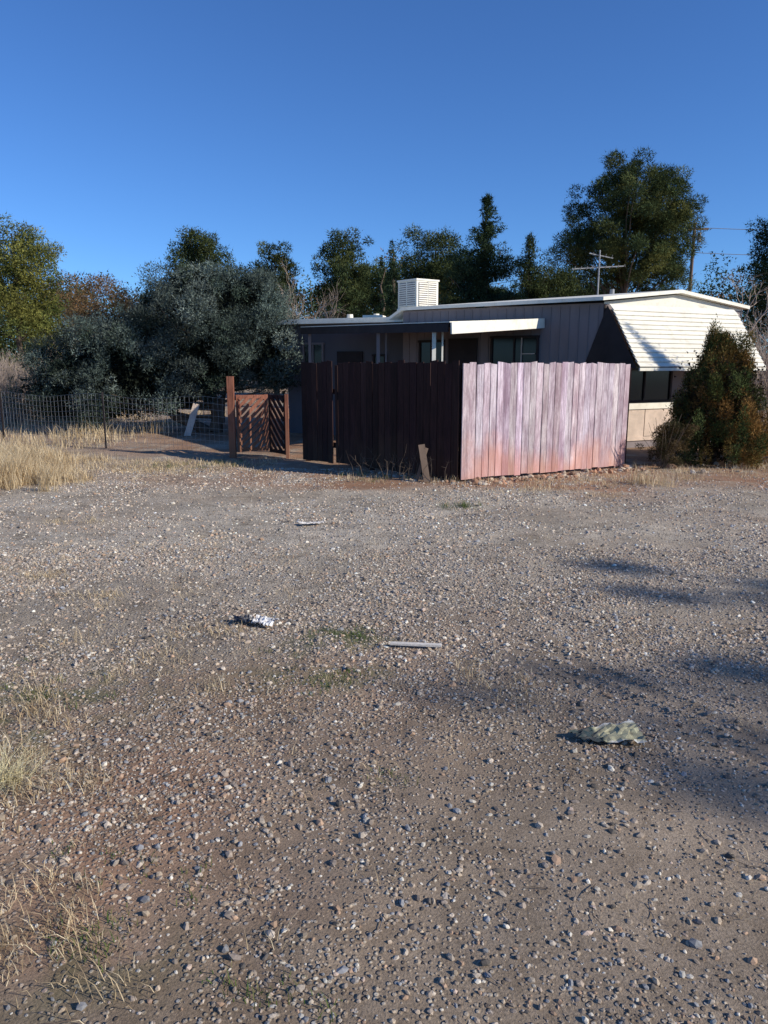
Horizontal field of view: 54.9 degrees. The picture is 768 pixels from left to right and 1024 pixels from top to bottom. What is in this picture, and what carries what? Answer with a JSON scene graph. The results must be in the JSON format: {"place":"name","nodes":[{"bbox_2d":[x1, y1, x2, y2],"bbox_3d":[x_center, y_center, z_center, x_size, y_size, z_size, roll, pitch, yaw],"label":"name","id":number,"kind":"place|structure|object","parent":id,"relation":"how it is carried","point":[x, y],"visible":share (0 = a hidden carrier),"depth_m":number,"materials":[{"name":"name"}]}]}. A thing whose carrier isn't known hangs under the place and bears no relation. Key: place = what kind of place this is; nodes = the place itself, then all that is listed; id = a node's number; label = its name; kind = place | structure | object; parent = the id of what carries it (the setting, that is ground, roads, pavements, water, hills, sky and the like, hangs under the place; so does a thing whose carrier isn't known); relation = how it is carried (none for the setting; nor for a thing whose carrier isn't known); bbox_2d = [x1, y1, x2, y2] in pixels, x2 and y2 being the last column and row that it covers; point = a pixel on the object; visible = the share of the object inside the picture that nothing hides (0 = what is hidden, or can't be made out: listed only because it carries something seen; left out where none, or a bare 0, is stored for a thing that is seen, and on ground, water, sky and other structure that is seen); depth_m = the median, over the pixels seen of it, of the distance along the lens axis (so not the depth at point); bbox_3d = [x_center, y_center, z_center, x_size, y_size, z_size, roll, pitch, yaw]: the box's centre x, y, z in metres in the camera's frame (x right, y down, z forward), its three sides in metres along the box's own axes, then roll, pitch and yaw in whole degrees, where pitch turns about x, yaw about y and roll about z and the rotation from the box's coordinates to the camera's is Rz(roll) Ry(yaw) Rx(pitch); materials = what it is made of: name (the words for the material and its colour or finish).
{"place":"outdoors","nodes":[
{"label":"outdoors","id":0,"kind":"place"},
{"bbox_2d":[287,322,402,434],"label":"wing walls","id":1,"kind":"structure","parent":0,"point":[365,343],"depth_m":18.65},
{"bbox_2d":[276,314,402,325],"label":"wing roof","id":2,"kind":"structure","parent":1,"relation":"on","point":[375,318],"depth_m":18.34,"materials":[{"name":"white metal"}]},
{"bbox_2d":[301,342,384,364],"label":"wing windows","id":3,"kind":"structure","parent":1,"relation":"in","point":[342,356],"depth_m":18.61,"materials":[{"name":"black glass"}]},
{"bbox_2d":[0,380,767,1023],"bbox_3d":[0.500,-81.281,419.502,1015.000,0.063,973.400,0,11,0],"label":"ground","id":4,"kind":"structure","parent":0,"point":[344,894],"depth_m":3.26,"materials":[{"name":"grey gravel"}]},
{"bbox_2d":[0,212,72,386],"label":"pine tree","id":5,"kind":"object","parent":4,"relation":"on","point":[19,306],"visible":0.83,"depth_m":33.23,"materials":[{"name":"green plant"}]},
{"bbox_2d":[4,270,101,355],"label":"brown leafed tree","id":6,"kind":"object","parent":4,"relation":"on","point":[72,294],"visible":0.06,"depth_m":46.25,"materials":[{"name":"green plant"}]},
{"bbox_2d":[0,346,140,426],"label":"bare brush","id":7,"kind":"object","parent":4,"relation":"on","point":[4,381],"visible":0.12,"depth_m":21.91,"materials":[{"name":"plant"}]},
{"bbox_2d":[43,272,142,355],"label":"brown leafed tree","id":8,"kind":"object","parent":4,"relation":"on","point":[99,284],"visible":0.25,"depth_m":40.79,"materials":[{"name":"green plant"}]},
{"bbox_2d":[0,391,227,454],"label":"wire fence","id":9,"kind":"object","parent":4,"relation":"on","point":[3,424],"visible":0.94,"depth_m":15.79,"materials":[{"name":"metal"}]},
{"bbox_2d":[0,256,307,432],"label":"juniper tree","id":10,"kind":"object","parent":4,"relation":"on","point":[190,335],"visible":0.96,"depth_m":18.66,"materials":[{"name":"green plant"}]},
{"bbox_2d":[184,403,198,435],"bbox_3d":[-4.850,-2.318,18.655,0.136,0.848,0.467,7,13,33],"label":"leaning board","id":11,"kind":"object","parent":4,"relation":"on","point":[191,421],"visible":0.79,"depth_m":18.65,"materials":[{"name":"grey wood"}]},
{"bbox_2d":[161,224,242,282],"bbox_3d":[-9.434,-10.394,38.844,4.320,8.937,4.129,-6,13,-27],"label":"pine tree","id":12,"kind":"object","parent":4,"relation":"on","point":[197,246],"visible":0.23,"depth_m":37.45,"materials":[{"name":"green plant"}]},
{"bbox_2d":[226,376,236,457],"bbox_3d":[-2.930,-1.772,14.227,0.120,1.650,0.120,0,11,0],"label":"gate post","id":13,"kind":"object","parent":4,"relation":"on","point":[231,416],"visible":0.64,"depth_m":14.17,"materials":[{"name":"red wood"}]},
{"bbox_2d":[0,457,481,1023],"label":"green weeds","id":14,"kind":"object","parent":4,"relation":"on","point":[268,1001],"visible":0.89,"depth_m":2.66,"materials":[{"name":"plant"}]},
{"bbox_2d":[233,614,255,621],"bbox_3d":[-0.970,0.736,5.093,0.161,0.050,0.124,0,11,0],"label":"dark plastic scrap","id":15,"kind":"object","parent":4,"relation":"on","point":[246,618],"visible":0.94,"depth_m":5.09,"materials":[{"name":"plastic"}]},
{"bbox_2d":[236,394,289,457],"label":"wooden gate","id":16,"kind":"structure","parent":4,"relation":"on","point":[268,432],"depth_m":14.36,"materials":[{"name":"red wood"}]},
{"bbox_2d":[251,615,278,625],"bbox_3d":[-0.812,0.743,5.079,0.178,0.047,0.145,2,11,11],"label":"crumpled paper","id":17,"kind":"object","parent":4,"relation":"on","point":[264,620],"visible":1,"depth_m":5.06,"materials":[{"name":"white paper"}]},
{"bbox_2d":[245,240,304,398],"bbox_3d":[-5.705,-10.043,38.765,3.334,8.273,3.258,-6,13,-28],"label":"pine tree","id":18,"kind":"object","parent":4,"relation":"on","point":[276,259],"visible":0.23,"depth_m":37.96,"materials":[{"name":"green plant"}]},
{"bbox_2d":[278,261,308,404],"bbox_3d":[-5.087,-7.899,32.886,3.792,6.328,3.380,0,11,0],"label":"bare tree","id":19,"kind":"object","parent":4,"relation":"on","point":[302,307],"visible":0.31,"depth_m":31.80,"materials":[{"name":"brown plant"}]},
{"bbox_2d":[276,280,345,318],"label":"bare tree","id":20,"kind":"object","parent":4,"relation":"on","point":[323,303],"visible":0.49,"depth_m":28.33,"materials":[{"name":"brown plant"}]},
{"bbox_2d":[300,521,323,524],"bbox_3d":[-0.810,0.123,8.276,0.295,0.023,0.123,-1,11,-6],"label":"paper scrap","id":21,"kind":"object","parent":4,"relation":"on","point":[302,522],"visible":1,"depth_m":8.29,"materials":[{"name":"white paper"}]},
{"bbox_2d":[290,297,338,318],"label":"bare tree","id":22,"kind":"object","parent":4,"relation":"on","point":[314,312],"visible":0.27,"depth_m":31.50,"materials":[{"name":"brown plant"}]},
{"bbox_2d":[309,225,376,317],"bbox_3d":[-1.958,-10.356,38.731,3.974,8.886,4.068,0,11,0],"label":"pine tree","id":23,"kind":"object","parent":4,"relation":"on","point":[345,267],"visible":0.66,"depth_m":37.68,"materials":[{"name":"green plant"}]},
{"bbox_2d":[346,256,400,317],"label":"pine tree","id":24,"kind":"object","parent":4,"relation":"on","point":[373,301],"visible":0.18,"depth_m":41.72,"materials":[{"name":"green plant"}]},
{"bbox_2d":[308,332,443,363],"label":"porch posts","id":25,"kind":"object","parent":4,"relation":"on","point":[378,346],"visible":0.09,"depth_m":15.24,"materials":[{"name":"white wood"}]},
{"bbox_2d":[300,318,544,333],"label":"porch roof","id":26,"kind":"structure","parent":25,"relation":"on","point":[457,327],"depth_m":14.49,"materials":[{"name":"white metal"}]},
{"bbox_2d":[372,256,387,316],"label":"italian cypress","id":27,"kind":"object","parent":4,"relation":"on","point":[382,296],"visible":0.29,"depth_m":29.77,"materials":[{"name":"green plant"}]},
{"bbox_2d":[1,494,766,1023],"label":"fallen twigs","id":28,"kind":"object","parent":4,"relation":"on","point":[387,742],"visible":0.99,"depth_m":4.00,"materials":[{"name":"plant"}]},
{"bbox_2d":[0,247,767,387],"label":"distant trees","id":29,"kind":"object","parent":4,"relation":"on","point":[314,306],"visible":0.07,"depth_m":62.58,"materials":[{"name":"green plant"}]},
{"bbox_2d":[380,239,400,316],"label":"italian cypress","id":30,"kind":"object","parent":4,"relation":"on","point":[392,307],"visible":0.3,"depth_m":28.73,"materials":[{"name":"green plant"}]},
{"bbox_2d":[337,445,449,483],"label":"dry grass","id":31,"kind":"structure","parent":4,"relation":"on","point":[386,462],"depth_m":11.67,"materials":[{"name":"brown plant"}]},
{"bbox_2d":[390,641,441,646],"bbox_3d":[0.200,0.831,4.645,0.324,0.017,0.035,2,11,9],"label":"wood lath","id":32,"kind":"object","parent":4,"relation":"on","point":[416,644],"visible":1,"depth_m":4.64,"materials":[{"name":"beige wood"}]},
{"bbox_2d":[415,444,429,482],"bbox_3d":[0.593,-0.748,11.371,0.235,0.574,0.263,0,11,0],"label":"leaning stake","id":33,"kind":"object","parent":4,"relation":"on","point":[423,450],"visible":1,"depth_m":11.38,"materials":[{"name":"brown wood"}]},
{"bbox_2d":[393,220,475,304],"bbox_3d":[2.757,-11.065,40.509,5.146,9.608,5.074,3,12,16],"label":"pine tree","id":34,"kind":"object","parent":4,"relation":"on","point":[433,268],"visible":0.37,"depth_m":39.45,"materials":[{"name":"green plant"}]},
{"bbox_2d":[301,360,630,480],"bbox_3d":[1.192,-1.534,12.275,5.810,1.941,2.280,2,11,9],"label":"board fence","id":35,"kind":"object","parent":4,"relation":"on","point":[553,417],"visible":0.94,"depth_m":12.01,"materials":[{"name":"brown wood"}]},
{"bbox_2d":[438,191,559,307],"bbox_3d":[4.992,-10.562,36.582,7.575,10.124,6.971,0,11,0],"label":"conifer tree","id":36,"kind":"object","parent":4,"relation":"on","point":[475,276],"visible":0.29,"depth_m":35.76,"materials":[{"name":"green plant"}]},
{"bbox_2d":[502,230,566,299],"bbox_3d":[7.800,-10.769,40.478,6.762,9.015,7.112,0,11,0],"label":"conifer tree","id":37,"kind":"object","parent":4,"relation":"on","point":[535,287],"visible":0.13,"depth_m":39.95,"materials":[{"name":"green plant"}]},
{"bbox_2d":[518,259,593,296],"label":"pine tree","id":38,"kind":"object","parent":4,"relation":"on","point":[566,274],"visible":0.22,"depth_m":41.27,"materials":[{"name":"green plant"}]},
{"bbox_2d":[374,461,767,486],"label":"fence foot rocks","id":39,"kind":"object","parent":4,"relation":"on","point":[477,480],"visible":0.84,"depth_m":11.92,"materials":[{"name":"stone"}]},
{"bbox_2d":[403,303,739,447],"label":"walls","id":40,"kind":"structure","parent":4,"relation":"on","point":[568,332],"depth_m":15.80,"materials":[{"name":"beige"}]},
{"bbox_2d":[448,338,477,416],"bbox_3d":[1.776,-2.776,16.851,0.700,2.300,0.040,7,13,30],"label":"door","id":41,"kind":"structure","parent":40,"relation":"attached to","point":[463,350],"depth_m":16.66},
{"bbox_2d":[418,335,672,402],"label":"windows","id":42,"kind":"structure","parent":40,"relation":"attached to","point":[651,386],"depth_m":16.02,"materials":[{"name":"black glass"}]},
{"bbox_2d":[389,289,749,319],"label":"roof","id":43,"kind":"structure","parent":40,"relation":"on","point":[677,298],"depth_m":15.98,"materials":[{"name":"white paint"}]},
{"bbox_2d":[397,278,439,310],"bbox_3d":[0.834,-5.213,18.116,0.753,0.890,0.727,-8,14,-36],"label":"evaporative cooler","id":44,"kind":"object","parent":43,"relation":"on","point":[414,292],"visible":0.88,"depth_m":17.84,"materials":[{"name":"white paint"}]},
{"bbox_2d":[572,250,624,294],"bbox_3d":[5.165,-5.580,17.754,1.342,1.350,0.702,0,11,0],"label":"tv antenna","id":45,"kind":"object","parent":43,"relation":"on","point":[599,265],"visible":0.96,"depth_m":17.72,"materials":[{"name":"metal"}]},
{"bbox_2d":[603,305,672,440],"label":"end wall trim","id":46,"kind":"structure","parent":40,"relation":"attached to","point":[653,413],"depth_m":15.99,"materials":[{"name":"white paint"}]},
{"bbox_2d":[586,304,765,370],"bbox_3d":[6.173,-3.641,15.503,3.865,1.320,1.359,-6,12,-26],"label":"awning","id":47,"kind":"object","parent":40,"relation":"attached to","point":[660,336],"visible":0.84,"depth_m":15.00,"materials":[{"name":"white paint"}]},
{"bbox_2d":[563,274,630,295],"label":"pine tree","id":48,"kind":"object","parent":4,"relation":"on","point":[589,288],"visible":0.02,"depth_m":43.89,"materials":[{"name":"green plant"}]},
{"bbox_2d":[569,720,646,742],"bbox_3d":[1.050,1.040,3.514,0.350,0.028,0.222,0,11,0],"label":"crumpled plastic sheet","id":49,"kind":"object","parent":4,"relation":"on","point":[619,732],"visible":1,"depth_m":3.49,"materials":[{"name":"plastic"}]},
{"bbox_2d":[539,145,710,295],"bbox_3d":[10.523,-10.198,32.351,7.602,10.972,5.102,0,11,0],"label":"pine tree","id":50,"kind":"object","parent":4,"relation":"on","point":[635,227],"visible":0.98,"depth_m":31.33,"materials":[{"name":"green plant"}]},
{"bbox_2d":[624,367,631,463],"bbox_3d":[4.317,-1.782,13.479,0.038,1.717,1.274,1,11,7],"label":"side fence","id":51,"kind":"object","parent":4,"relation":"on","point":[628,414],"visible":0.06,"depth_m":12.85,"materials":[{"name":"brown wood"}]},
{"bbox_2d":[634,414,701,468],"bbox_3d":[4.929,-1.205,12.695,0.928,0.940,0.903,-6,13,-27],"label":"dry shrub","id":52,"kind":"object","parent":4,"relation":"on","point":[665,445],"visible":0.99,"depth_m":12.67,"materials":[{"name":"brown plant"}]},
{"bbox_2d":[688,228,708,291],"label":"utility pole","id":53,"kind":"object","parent":4,"relation":"on","point":[691,267],"visible":0.28,"depth_m":47.71,"materials":[{"name":"wood"}]},
{"bbox_2d":[491,228,758,288],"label":"overhead wires","id":54,"kind":"object","parent":53,"relation":"attached to","point":[707,253],"visible":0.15,"depth_m":47.29,"materials":[{"name":"metal"}]},
{"bbox_2d":[650,314,767,469],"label":"arborvitae bush","id":55,"kind":"object","parent":4,"relation":"on","point":[717,403],"visible":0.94,"depth_m":12.91,"materials":[{"name":"green plant"}]},
{"bbox_2d":[719,272,767,332],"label":"bare tree","id":56,"kind":"object","parent":4,"relation":"on","point":[738,288],"visible":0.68,"depth_m":31.08,"materials":[{"name":"brown plant"}]},
{"bbox_2d":[734,215,767,364],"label":"pine tree","id":57,"kind":"object","parent":4,"relation":"on","point":[761,267],"visible":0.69,"depth_m":32.85,"materials":[{"name":"green plant"}]},
{"bbox_2d":[742,319,767,430],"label":"bare brush","id":58,"kind":"object","parent":4,"relation":"on","point":[764,373],"visible":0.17,"depth_m":19.20,"materials":[{"name":"brown plant"}]},
{"bbox_2d":[747,303,767,345],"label":"bare tree","id":59,"kind":"object","parent":4,"relation":"on","point":[765,320],"visible":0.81,"depth_m":29.65,"materials":[{"name":"brown plant"}]},
{"bbox_2d":[0,409,767,1023],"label":"dry grass","id":60,"kind":"structure","parent":0,"point":[32,465],"depth_m":5.95,"materials":[{"name":"plant"}]},
{"bbox_2d":[0,0,767,357],"label":"sky","id":61,"kind":"structure","parent":0,"point":[124,124],"materials":[{"name":"blue"}]}
]}

